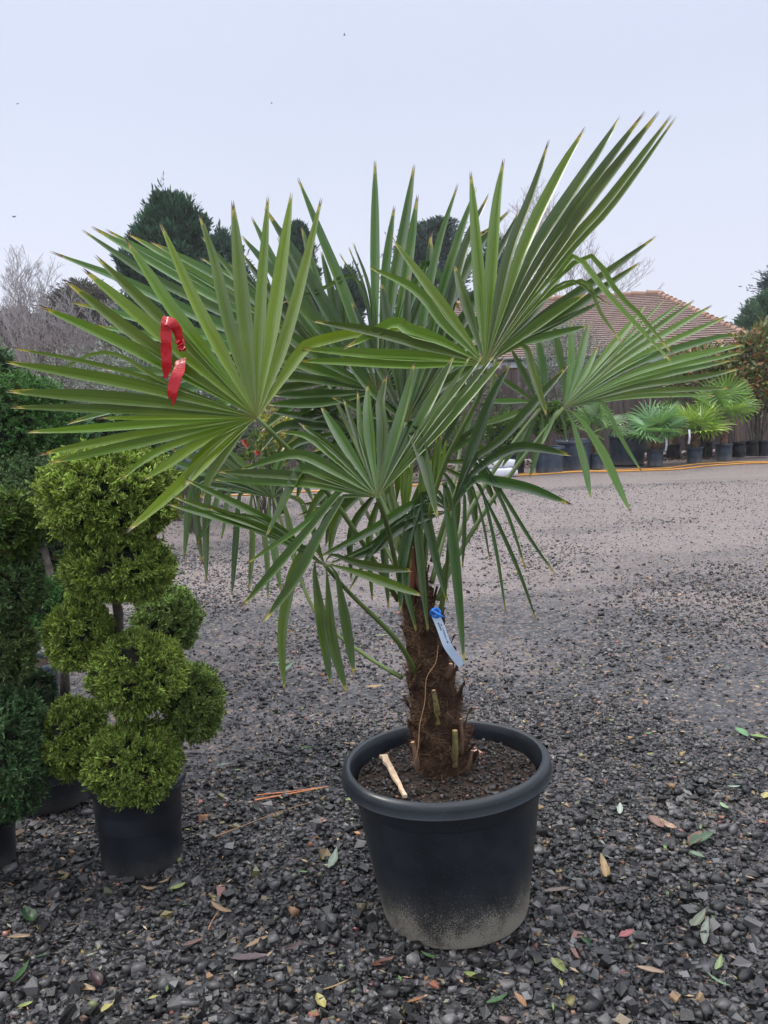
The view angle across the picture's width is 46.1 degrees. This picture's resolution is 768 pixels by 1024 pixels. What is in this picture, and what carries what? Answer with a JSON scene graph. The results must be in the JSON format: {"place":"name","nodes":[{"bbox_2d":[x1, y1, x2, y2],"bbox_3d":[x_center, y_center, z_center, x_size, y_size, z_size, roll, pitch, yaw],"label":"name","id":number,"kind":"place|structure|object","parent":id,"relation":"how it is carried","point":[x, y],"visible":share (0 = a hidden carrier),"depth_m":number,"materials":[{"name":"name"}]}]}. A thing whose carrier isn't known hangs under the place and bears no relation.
{"place":"outdoors","nodes":[
{"label":"outdoors","id":0,"kind":"place"},
{"bbox_2d":[0,313,151,383],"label":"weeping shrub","id":1,"kind":"object","parent":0,"point":[53,347],"visible":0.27,"depth_m":23.38,"materials":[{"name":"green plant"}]},
{"bbox_2d":[0,338,176,578],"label":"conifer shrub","id":2,"kind":"object","parent":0,"point":[5,356],"visible":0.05,"depth_m":5.17,"materials":[{"name":"green plant"}]},
{"bbox_2d":[32,341,163,403],"bbox_3d":[-3.953,-1.176,12.530,2.129,2.406,1.342,-2,8,0],"label":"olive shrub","id":3,"kind":"object","parent":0,"point":[82,366],"visible":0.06,"depth_m":12.32,"materials":[{"name":"green plant"}]},
{"bbox_2d":[0,367,207,700],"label":"topiary shrub","id":4,"kind":"object","parent":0,"point":[177,611],"visible":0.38,"depth_m":3.97,"materials":[{"name":"green plant"}]},
{"bbox_2d":[71,324,269,520],"bbox_3d":[-2.760,-1.179,11.558,2.757,2.601,1.633,-2,8,0],"label":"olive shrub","id":5,"kind":"object","parent":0,"point":[145,363],"visible":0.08,"depth_m":11.34,"materials":[{"name":"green plant"}]},
{"bbox_2d":[168,439,202,533],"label":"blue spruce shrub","id":6,"kind":"object","parent":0,"point":[191,529],"visible":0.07,"depth_m":10.46,"materials":[{"name":"green plant"}]},
{"bbox_2d":[81,387,304,503],"bbox_3d":[-3.145,-1.027,13.157,4.035,1.894,1.321,-2,8,0],"label":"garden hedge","id":7,"kind":"object","parent":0,"point":[238,446],"visible":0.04,"depth_m":13.20,"materials":[{"name":"green plant"}]},
{"bbox_2d":[254,402,297,513],"bbox_3d":[-1.368,-0.742,11.805,0.629,1.564,0.620,2,9,29],"label":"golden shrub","id":8,"kind":"object","parent":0,"point":[264,417],"visible":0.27,"depth_m":11.70,"materials":[{"name":"green plant"}]},
{"bbox_2d":[0,412,767,1023],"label":"ground","id":9,"kind":"structure","parent":0,"point":[668,480],"depth_m":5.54,"materials":[{"name":"grey gravel"}]},
{"bbox_2d":[0,302,32,369],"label":"bare tree","id":10,"kind":"object","parent":9,"relation":"on","point":[6,338],"visible":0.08,"depth_m":31.17,"materials":[{"name":"grey plant"}]},
{"bbox_2d":[7,933,29,937],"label":"fallen leaf","id":11,"kind":"object","parent":9,"relation":"on","point":[19,935],"visible":1,"depth_m":2.75,"materials":[{"name":"beige plant"}]},
{"bbox_2d":[13,960,28,980],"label":"fallen leaf","id":12,"kind":"object","parent":9,"relation":"on","point":[20,972],"visible":1,"depth_m":2.58,"materials":[{"name":"green plant"}]},
{"bbox_2d":[17,1001,32,1006],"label":"fallen leaf","id":13,"kind":"object","parent":9,"relation":"on","point":[24,1004],"visible":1,"depth_m":2.45,"materials":[{"name":"plant"}]},
{"bbox_2d":[0,483,54,870],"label":"topiary tree","id":14,"kind":"object","parent":9,"relation":"on","point":[24,772],"visible":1,"depth_m":3.01,"materials":[{"name":"green plant"}]},
{"bbox_2d":[22,906,36,920],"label":"fallen leaf","id":15,"kind":"object","parent":9,"relation":"on","point":[32,916],"visible":1,"depth_m":2.85,"materials":[{"name":"green plant"}]},
{"bbox_2d":[0,297,80,384],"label":"bare tree","id":16,"kind":"object","parent":9,"relation":"on","point":[5,327],"visible":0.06,"depth_m":32.82,"materials":[{"name":"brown plant"}]},
{"bbox_2d":[5,667,88,814],"bbox_3d":[-1.431,0.916,3.725,0.526,0.502,0.343,5,11,43],"label":"topiary tree","id":17,"kind":"object","parent":9,"relation":"on","point":[64,796],"visible":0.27,"depth_m":3.61,"materials":[{"name":"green plant"}]},
{"bbox_2d":[0,245,104,383],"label":"bare tree","id":18,"kind":"object","parent":9,"relation":"on","point":[26,316],"visible":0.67,"depth_m":28.55,"materials":[{"name":"grey plant"}]},
{"bbox_2d":[1,277,127,383],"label":"bare tree","id":19,"kind":"object","parent":9,"relation":"on","point":[95,290],"visible":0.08,"depth_m":34.18,"materials":[{"name":"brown plant"}]},
{"bbox_2d":[22,280,127,388],"bbox_3d":[-8.984,-4.675,28.486,3.161,5.292,3.836,5,11,43],"label":"bare tree","id":20,"kind":"object","parent":9,"relation":"on","point":[67,329],"visible":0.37,"depth_m":27.98,"materials":[{"name":"grey plant"}]},
{"bbox_2d":[81,983,94,989],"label":"fallen leaf","id":21,"kind":"object","parent":9,"relation":"on","point":[89,987],"visible":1,"depth_m":2.50,"materials":[{"name":"beige plant"}]},
{"bbox_2d":[90,969,102,984],"bbox_3d":[-0.803,1.307,2.530,0.082,0.018,0.034,5,11,43],"label":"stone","id":22,"kind":"object","parent":9,"relation":"on","point":[96,977],"visible":1,"depth_m":2.54,"materials":[{"name":"purple stone"}]},
{"bbox_2d":[101,998,114,1011],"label":"fallen leaf","id":23,"kind":"object","parent":9,"relation":"on","point":[105,1006],"visible":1,"depth_m":2.42,"materials":[{"name":"yellow plant"}]},
{"bbox_2d":[25,437,229,878],"bbox_3d":[-0.879,0.486,3.056,0.663,1.498,0.498,-2,8,0],"label":"topiary tree","id":24,"kind":"object","parent":9,"relation":"on","point":[131,775],"visible":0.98,"depth_m":2.96,"materials":[{"name":"green plant"}]},
{"bbox_2d":[141,885,155,889],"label":"fallen leaf","id":25,"kind":"object","parent":9,"relation":"on","point":[148,888],"visible":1,"depth_m":2.97,"materials":[{"name":"brown plant"}]},
{"bbox_2d":[96,171,234,382],"bbox_3d":[-5.759,-5.647,26.418,4.742,8.288,4.636,-2,8,0],"label":"conifer tree","id":26,"kind":"object","parent":9,"relation":"on","point":[175,213],"visible":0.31,"depth_m":25.50,"materials":[{"name":"green plant"}]},
{"bbox_2d":[170,882,184,888],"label":"fallen leaf","id":27,"kind":"object","parent":9,"relation":"on","point":[177,886],"visible":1,"depth_m":2.97,"materials":[{"name":"green plant"}]},
{"bbox_2d":[183,938,203,945],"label":"fallen leaf","id":28,"kind":"object","parent":9,"relation":"on","point":[192,941],"visible":1,"depth_m":2.67,"materials":[{"name":"pink plant"}]},
{"bbox_2d":[211,901,233,911],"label":"fallen leaf","id":29,"kind":"object","parent":9,"relation":"on","point":[218,906],"visible":1,"depth_m":2.83,"materials":[{"name":"brown plant"}]},
{"bbox_2d":[197,218,268,415],"bbox_3d":[-5.323,-6.038,30.286,4.308,7.427,4.300,-2,8,0],"label":"conifer tree","id":30,"kind":"object","parent":9,"relation":"on","point":[224,246],"visible":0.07,"depth_m":29.69,"materials":[{"name":"green plant"}]},
{"bbox_2d":[231,953,266,959],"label":"fallen leaf","id":31,"kind":"object","parent":9,"relation":"on","point":[247,956],"visible":1,"depth_m":2.59,"materials":[{"name":"plant"}]},
{"bbox_2d":[246,935,267,946],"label":"fallen leaf","id":32,"kind":"object","parent":9,"relation":"on","point":[253,942],"visible":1,"depth_m":2.66,"materials":[{"name":"beige plant"}]},
{"bbox_2d":[234,428,289,515],"bbox_3d":[-1.504,-0.463,11.202,0.703,1.189,0.627,-7,9,-31],"label":"flowering shrub","id":33,"kind":"object","parent":9,"relation":"on","point":[247,454],"visible":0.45,"depth_m":11.16,"materials":[{"name":"green plant"}]},
{"bbox_2d":[215,802,310,836],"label":"twig","id":34,"kind":"object","parent":9,"relation":"on","point":[255,820],"visible":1,"depth_m":3.37,"materials":[{"name":"brown wood"}]},
{"bbox_2d":[257,787,318,795],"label":"twig","id":35,"kind":"object","parent":9,"relation":"on","point":[283,792],"visible":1,"depth_m":3.62,"materials":[{"name":"brown wood"}]},
{"bbox_2d":[254,786,328,800],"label":"twig","id":36,"kind":"object","parent":9,"relation":"on","point":[263,798],"visible":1,"depth_m":3.60,"materials":[{"name":"brown wood"}]},
{"bbox_2d":[284,941,301,949],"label":"fallen leaf","id":37,"kind":"object","parent":9,"relation":"on","point":[291,946],"visible":1,"depth_m":2.63,"materials":[{"name":"plant"}]},
{"bbox_2d":[280,218,330,382],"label":"conifer tree","id":38,"kind":"object","parent":9,"relation":"on","point":[296,237],"visible":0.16,"depth_m":30.74,"materials":[{"name":"green plant"}]},
{"bbox_2d":[188,478,451,488],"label":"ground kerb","id":39,"kind":"structure","parent":9,"relation":"on","point":[417,481],"depth_m":15.39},
{"bbox_2d":[315,993,325,1006],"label":"fallen leaf","id":40,"kind":"object","parent":9,"relation":"on","point":[321,1002],"visible":1,"depth_m":2.40,"materials":[{"name":"yellow plant"}]},
{"bbox_2d":[327,847,337,867],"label":"fallen leaf","id":41,"kind":"object","parent":9,"relation":"on","point":[333,858],"visible":1,"depth_m":3.09,"materials":[{"name":"green plant"}]},
{"bbox_2d":[323,978,349,989],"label":"twig","id":42,"kind":"object","parent":9,"relation":"on","point":[335,984],"visible":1,"depth_m":2.46,"materials":[{"name":"brown wood"}]},
{"bbox_2d":[324,261,368,357],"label":"conifer tree","id":43,"kind":"object","parent":9,"relation":"on","point":[355,291],"visible":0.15,"depth_m":34.84,"materials":[{"name":"green plant"}]},
{"bbox_2d":[7,112,742,949],"bbox_3d":[0.069,0.079,2.694,2.381,2.358,1.116,-2,8,0],"label":"potted palm","id":44,"kind":"object","parent":9,"relation":"on","point":[451,836],"visible":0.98,"depth_m":2.54,"materials":[{"name":"green plant"}]},
{"bbox_2d":[160,315,186,404],"bbox_3d":[-0.526,-0.384,2.286,0.066,0.224,0.046,-2,8,0],"label":"ribbon","id":45,"kind":"object","parent":44,"relation":"attached to","point":[168,324],"visible":1,"depth_m":2.27,"materials":[{"name":"red plastic"}]},
{"bbox_2d":[379,754,406,797],"bbox_3d":[0.029,0.793,2.724,0.026,0.012,0.301,-4,8,-12],"label":"wooden stick","id":46,"kind":"object","parent":44,"relation":"on","point":[390,768],"visible":1,"depth_m":2.72,"materials":[{"name":"beige wood"}]},
{"bbox_2d":[429,607,465,666],"bbox_3d":[0.182,0.360,2.574,0.101,0.181,0.028,-2,8,0],"label":"plant tag","id":47,"kind":"object","parent":44,"relation":"attached to","point":[455,657],"visible":0.98,"depth_m":2.57,"materials":[{"name":"white plastic"}]},
{"bbox_2d":[371,956,393,964],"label":"fallen leaf","id":48,"kind":"object","parent":9,"relation":"on","point":[376,962],"visible":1,"depth_m":2.55,"materials":[{"name":"red plant"}]},
{"bbox_2d":[4,505,767,1023],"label":"leaf crumbs","id":49,"kind":"object","parent":9,"relation":"on","point":[524,721],"visible":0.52,"depth_m":4.42,"materials":[{"name":"brown plant"}]},
{"bbox_2d":[256,360,530,472],"bbox_3d":[0.342,-1.694,15.944,5.230,2.405,1.837,-2,8,0],"label":"garden hedge","id":50,"kind":"object","parent":9,"relation":"on","point":[416,465],"visible":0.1,"depth_m":15.84,"materials":[{"name":"green plant"}]},
{"bbox_2d":[407,996,423,1001],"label":"fallen leaf","id":51,"kind":"object","parent":9,"relation":"on","point":[415,999],"visible":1,"depth_m":2.40,"materials":[{"name":"orange plant"}]},
{"bbox_2d":[63,363,767,470],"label":"board fence","id":52,"kind":"object","parent":9,"relation":"on","point":[618,407],"visible":0.06,"depth_m":18.49,"materials":[{"name":"brown wood"}]},
{"bbox_2d":[421,951,439,956],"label":"fallen leaf","id":53,"kind":"object","parent":9,"relation":"on","point":[427,954],"visible":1,"depth_m":2.58,"materials":[{"name":"green plant"}]},
{"bbox_2d":[378,215,485,316],"bbox_3d":[2.083,-7.887,37.412,5.226,8.427,5.082,6,11,44],"label":"cedar tree","id":54,"kind":"object","parent":9,"relation":"on","point":[425,228],"visible":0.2,"depth_m":36.09,"materials":[{"name":"green plant"}]},
{"bbox_2d":[189,449,759,485],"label":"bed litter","id":55,"kind":"object","parent":9,"relation":"on","point":[645,460],"visible":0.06,"depth_m":17.79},
{"bbox_2d":[464,971,486,979],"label":"fallen leaf","id":56,"kind":"object","parent":9,"relation":"on","point":[468,973],"visible":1,"depth_m":2.49,"materials":[{"name":"plant"}]},
{"bbox_2d":[184,462,767,497],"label":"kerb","id":57,"kind":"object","parent":9,"relation":"on","point":[581,471],"visible":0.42,"depth_m":15.86,"materials":[{"name":"grey concrete"}]},
{"bbox_2d":[482,233,505,273],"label":"conifer tree","id":58,"kind":"object","parent":9,"relation":"on","point":[484,254],"visible":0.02,"depth_m":38.66,"materials":[{"name":"green plant"}]},
{"bbox_2d":[471,467,517,476],"bbox_3d":[1.916,-0.695,15.690,0.720,0.182,0.460,-3,8,-6],"label":"compost sack","id":59,"kind":"object","parent":9,"relation":"on","point":[503,471],"visible":0.28,"depth_m":15.48,"materials":[{"name":"white plastic"}]},
{"bbox_2d":[477,459,514,467],"bbox_3d":[1.941,-0.847,15.689,0.660,0.152,0.420,-4,8,-11],"label":"compost sack","id":60,"kind":"object","parent":59,"relation":"on","point":[510,462],"visible":0.36,"depth_m":15.52,"materials":[{"name":"white plastic"}]},
{"bbox_2d":[486,993,506,1002],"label":"fallen leaf","id":61,"kind":"object","parent":9,"relation":"on","point":[500,997],"visible":1,"depth_m":2.39,"materials":[{"name":"green plant"}]},
{"bbox_2d":[482,406,530,473],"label":"potted shrub","id":62,"kind":"object","parent":9,"relation":"on","point":[498,429],"visible":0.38,"depth_m":15.73,"materials":[{"name":"green plant"}]},
{"bbox_2d":[514,992,526,1006],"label":"fallen leaf","id":63,"kind":"object","parent":9,"relation":"on","point":[521,999],"visible":1,"depth_m":2.38,"materials":[{"name":"orange plant"}]},
{"bbox_2d":[532,399,573,472],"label":"potted topiary","id":64,"kind":"object","parent":9,"relation":"on","point":[549,463],"visible":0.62,"depth_m":15.75,"materials":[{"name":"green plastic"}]},
{"bbox_2d":[347,290,761,420],"bbox_3d":[4.893,-4.752,29.142,12.628,4.298,9.752,0,8,11],"label":"bungalow","id":65,"kind":"object","parent":9,"relation":"on","point":[650,300],"visible":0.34,"depth_m":25.97,"materials":[{"name":"tile"}]},
{"bbox_2d":[543,886,572,890],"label":"fallen leaf","id":66,"kind":"object","parent":9,"relation":"on","point":[556,888],"visible":1,"depth_m":2.90,"materials":[{"name":"grey plant"}]},
{"bbox_2d":[551,957,565,971],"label":"fallen leaf","id":67,"kind":"object","parent":9,"relation":"on","point":[557,964],"visible":1,"depth_m":2.53,"materials":[{"name":"plant"}]},
{"bbox_2d":[516,312,615,438],"bbox_3d":[3.511,-2.396,17.126,1.949,3.040,1.491,2,9,26],"label":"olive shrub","id":68,"kind":"object","parent":9,"relation":"on","point":[552,354],"visible":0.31,"depth_m":17.02,"materials":[{"name":"green plant"}]},
{"bbox_2d":[555,438,591,470],"bbox_3d":[3.453,-1.040,16.404,0.666,0.550,0.666,-2,8,0],"label":"plant pot","id":69,"kind":"object","parent":9,"relation":"on","point":[571,462],"visible":0.72,"depth_m":16.16,"materials":[{"name":"black plastic"}]},
{"bbox_2d":[498,180,663,294],"bbox_3d":[6.680,-7.851,33.898,6.243,9.023,6.233,-8,10,-37],"label":"bare tree","id":70,"kind":"object","parent":9,"relation":"on","point":[591,239],"visible":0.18,"depth_m":34.09,"materials":[{"name":"grey plant"}]},
{"bbox_2d":[581,937,590,945],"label":"fallen leaf","id":71,"kind":"object","parent":9,"relation":"on","point":[586,940],"visible":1,"depth_m":2.63,"materials":[{"name":"green plant"}]},
{"bbox_2d":[571,403,629,468],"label":"potted palm","id":72,"kind":"object","parent":9,"relation":"on","point":[594,414],"visible":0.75,"depth_m":16.36,"materials":[{"name":"green plant"}]},
{"bbox_2d":[600,853,610,876],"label":"fallen leaf","id":73,"kind":"object","parent":9,"relation":"on","point":[605,869],"visible":1,"depth_m":3.01,"materials":[{"name":"beige plant"}]},
{"bbox_2d":[605,433,645,464],"bbox_3d":[4.596,-1.246,17.206,0.786,0.660,0.968,-8,10,-36],"label":"plant tub","id":74,"kind":"object","parent":9,"relation":"on","point":[619,455],"visible":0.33,"depth_m":16.95,"materials":[{"name":"black plastic"}]},
{"bbox_2d":[619,929,633,936],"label":"fallen leaf","id":75,"kind":"object","parent":9,"relation":"on","point":[626,932],"visible":1,"depth_m":2.66,"materials":[{"name":"pink plant"}]},
{"bbox_2d":[518,461,767,474],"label":"garden hose","id":76,"kind":"object","parent":9,"relation":"on","point":[669,467],"visible":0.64,"depth_m":16.20,"materials":[{"name":"plastic"}]},
{"bbox_2d":[637,966,663,972],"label":"fallen leaf","id":77,"kind":"object","parent":9,"relation":"on","point":[650,968],"visible":1,"depth_m":2.50,"materials":[{"name":"beige plant"}]},
{"bbox_2d":[620,398,689,465],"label":"potted palm","id":78,"kind":"object","parent":9,"relation":"on","point":[641,426],"visible":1,"depth_m":16.49,"materials":[{"name":"green plant"}]},
{"bbox_2d":[648,815,663,826],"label":"fallen leaf","id":79,"kind":"object","parent":9,"relation":"on","point":[654,819],"visible":1,"depth_m":3.33,"materials":[{"name":"brown plant"}]},
{"bbox_2d":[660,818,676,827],"bbox_3d":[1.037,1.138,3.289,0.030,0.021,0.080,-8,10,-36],"label":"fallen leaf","id":80,"kind":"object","parent":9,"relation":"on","point":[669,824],"visible":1,"depth_m":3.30,"materials":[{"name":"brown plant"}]},
{"bbox_2d":[649,397,694,457],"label":"potted palm","id":81,"kind":"object","parent":9,"relation":"on","point":[673,448],"visible":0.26,"depth_m":18.03,"materials":[{"name":"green plastic"}]},
{"bbox_2d":[687,831,702,845],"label":"fallen leaf","id":82,"kind":"object","parent":9,"relation":"on","point":[689,837],"visible":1,"depth_m":3.20,"materials":[{"name":"brown plant"}]},
{"bbox_2d":[689,908,705,925],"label":"fallen leaf","id":83,"kind":"object","parent":9,"relation":"on","point":[698,918],"visible":1,"depth_m":2.71,"materials":[{"name":"plant"}]},
{"bbox_2d":[690,851,705,857],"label":"fallen leaf","id":84,"kind":"object","parent":9,"relation":"on","point":[697,854],"visible":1,"depth_m":3.09,"materials":[{"name":"green plant"}]},
{"bbox_2d":[659,399,736,463],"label":"potted palm","id":85,"kind":"object","parent":9,"relation":"on","point":[701,418],"visible":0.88,"depth_m":16.70,"materials":[{"name":"green plant"}]},
{"bbox_2d":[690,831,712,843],"bbox_3d":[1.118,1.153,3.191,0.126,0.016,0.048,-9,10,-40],"label":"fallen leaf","id":86,"kind":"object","parent":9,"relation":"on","point":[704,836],"visible":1,"depth_m":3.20,"materials":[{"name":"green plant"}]},
{"bbox_2d":[700,916,708,943],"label":"fallen leaf","id":87,"kind":"object","parent":9,"relation":"on","point":[704,936],"visible":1,"depth_m":2.66,"materials":[{"name":"plant"}]},
{"bbox_2d":[663,339,751,456],"bbox_3d":[6.349,-2.260,17.884,1.829,2.367,1.016,-4,8,-13],"label":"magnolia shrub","id":88,"kind":"object","parent":9,"relation":"on","point":[716,368],"visible":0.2,"depth_m":17.65,"materials":[{"name":"green plant"}]},
{"bbox_2d":[701,441,713,456],"bbox_3d":[6.476,-1.257,18.121,0.262,0.300,0.262,-2,8,0],"label":"plant pot","id":89,"kind":"object","parent":9,"relation":"on","point":[709,445],"visible":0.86,"depth_m":18.02,"materials":[{"name":"black plastic"}]},
{"bbox_2d":[706,971,728,984],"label":"fallen leaf","id":90,"kind":"object","parent":9,"relation":"on","point":[716,979],"visible":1,"depth_m":2.44,"materials":[{"name":"green plant"}]},
{"bbox_2d":[714,953,723,968],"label":"fallen leaf","id":91,"kind":"object","parent":9,"relation":"on","point":[719,963],"visible":1,"depth_m":2.51,"materials":[{"name":"green plant"}]},
{"bbox_2d":[720,802,729,808],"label":"fallen leaf","id":92,"kind":"object","parent":9,"relation":"on","point":[723,805],"visible":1,"depth_m":3.43,"materials":[{"name":"green plant"}]},
{"bbox_2d":[692,368,762,460],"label":"potted palm","id":93,"kind":"object","parent":9,"relation":"on","point":[734,400],"visible":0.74,"depth_m":16.86,"materials":[{"name":"green plant"}]},
{"bbox_2d":[735,727,748,735],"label":"fallen leaf","id":94,"kind":"object","parent":9,"relation":"on","point":[743,731],"visible":1,"depth_m":4.14,"materials":[{"name":"green plant"}]},
{"bbox_2d":[721,351,765,457],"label":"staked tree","id":95,"kind":"object","parent":9,"relation":"on","point":[738,448],"visible":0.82,"depth_m":17.64,"materials":[{"name":"green plant"}]},
{"bbox_2d":[722,310,767,455],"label":"magnolia shrub","id":96,"kind":"object","parent":9,"relation":"on","point":[756,339],"visible":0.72,"depth_m":17.55,"materials":[{"name":"green plant"}]},
{"bbox_2d":[730,287,767,330],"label":"conifer tree","id":97,"kind":"object","parent":9,"relation":"on","point":[747,317],"visible":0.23,"depth_m":42.64,"materials":[{"name":"green plant"}]},
{"bbox_2d":[745,440,755,455],"bbox_3d":[7.323,-1.270,17.998,0.262,0.300,0.262,-2,8,0],"label":"plant pot","id":98,"kind":"object","parent":9,"relation":"on","point":[750,446],"visible":0.94,"depth_m":17.91,"materials":[{"name":"black plastic"}]},
{"bbox_2d":[739,265,767,308],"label":"conifer tree","id":99,"kind":"object","parent":9,"relation":"on","point":[763,285],"visible":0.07,"depth_m":50.94,"materials":[{"name":"green plant"}]},
{"bbox_2d":[748,354,767,455],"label":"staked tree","id":100,"kind":"object","parent":9,"relation":"on","point":[763,448],"visible":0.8,"depth_m":17.80,"materials":[{"name":"green plant"}]},
{"bbox_2d":[751,734,767,737],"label":"fallen leaf","id":101,"kind":"object","parent":9,"relation":"on","point":[758,735],"visible":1,"depth_m":4.07,"materials":[{"name":"green plant"}]},
{"bbox_2d":[761,792,767,797],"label":"fallen leaf","id":102,"kind":"object","parent":9,"relation":"on","point":[764,795],"visible":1,"depth_m":3.51,"materials":[{"name":"yellow plant"}]},
{"bbox_2d":[0,0,767,383],"label":"sky","id":103,"kind":"structure","parent":0,"point":[112,96],"materials":[{"name":"white"}]},
{"bbox_2d":[617,803,622,813],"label":"fallen leaf","id":104,"kind":"object","parent":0,"point":[619,808],"visible":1,"depth_m":3.43,"materials":[{"name":"grey plant"}]}
]}

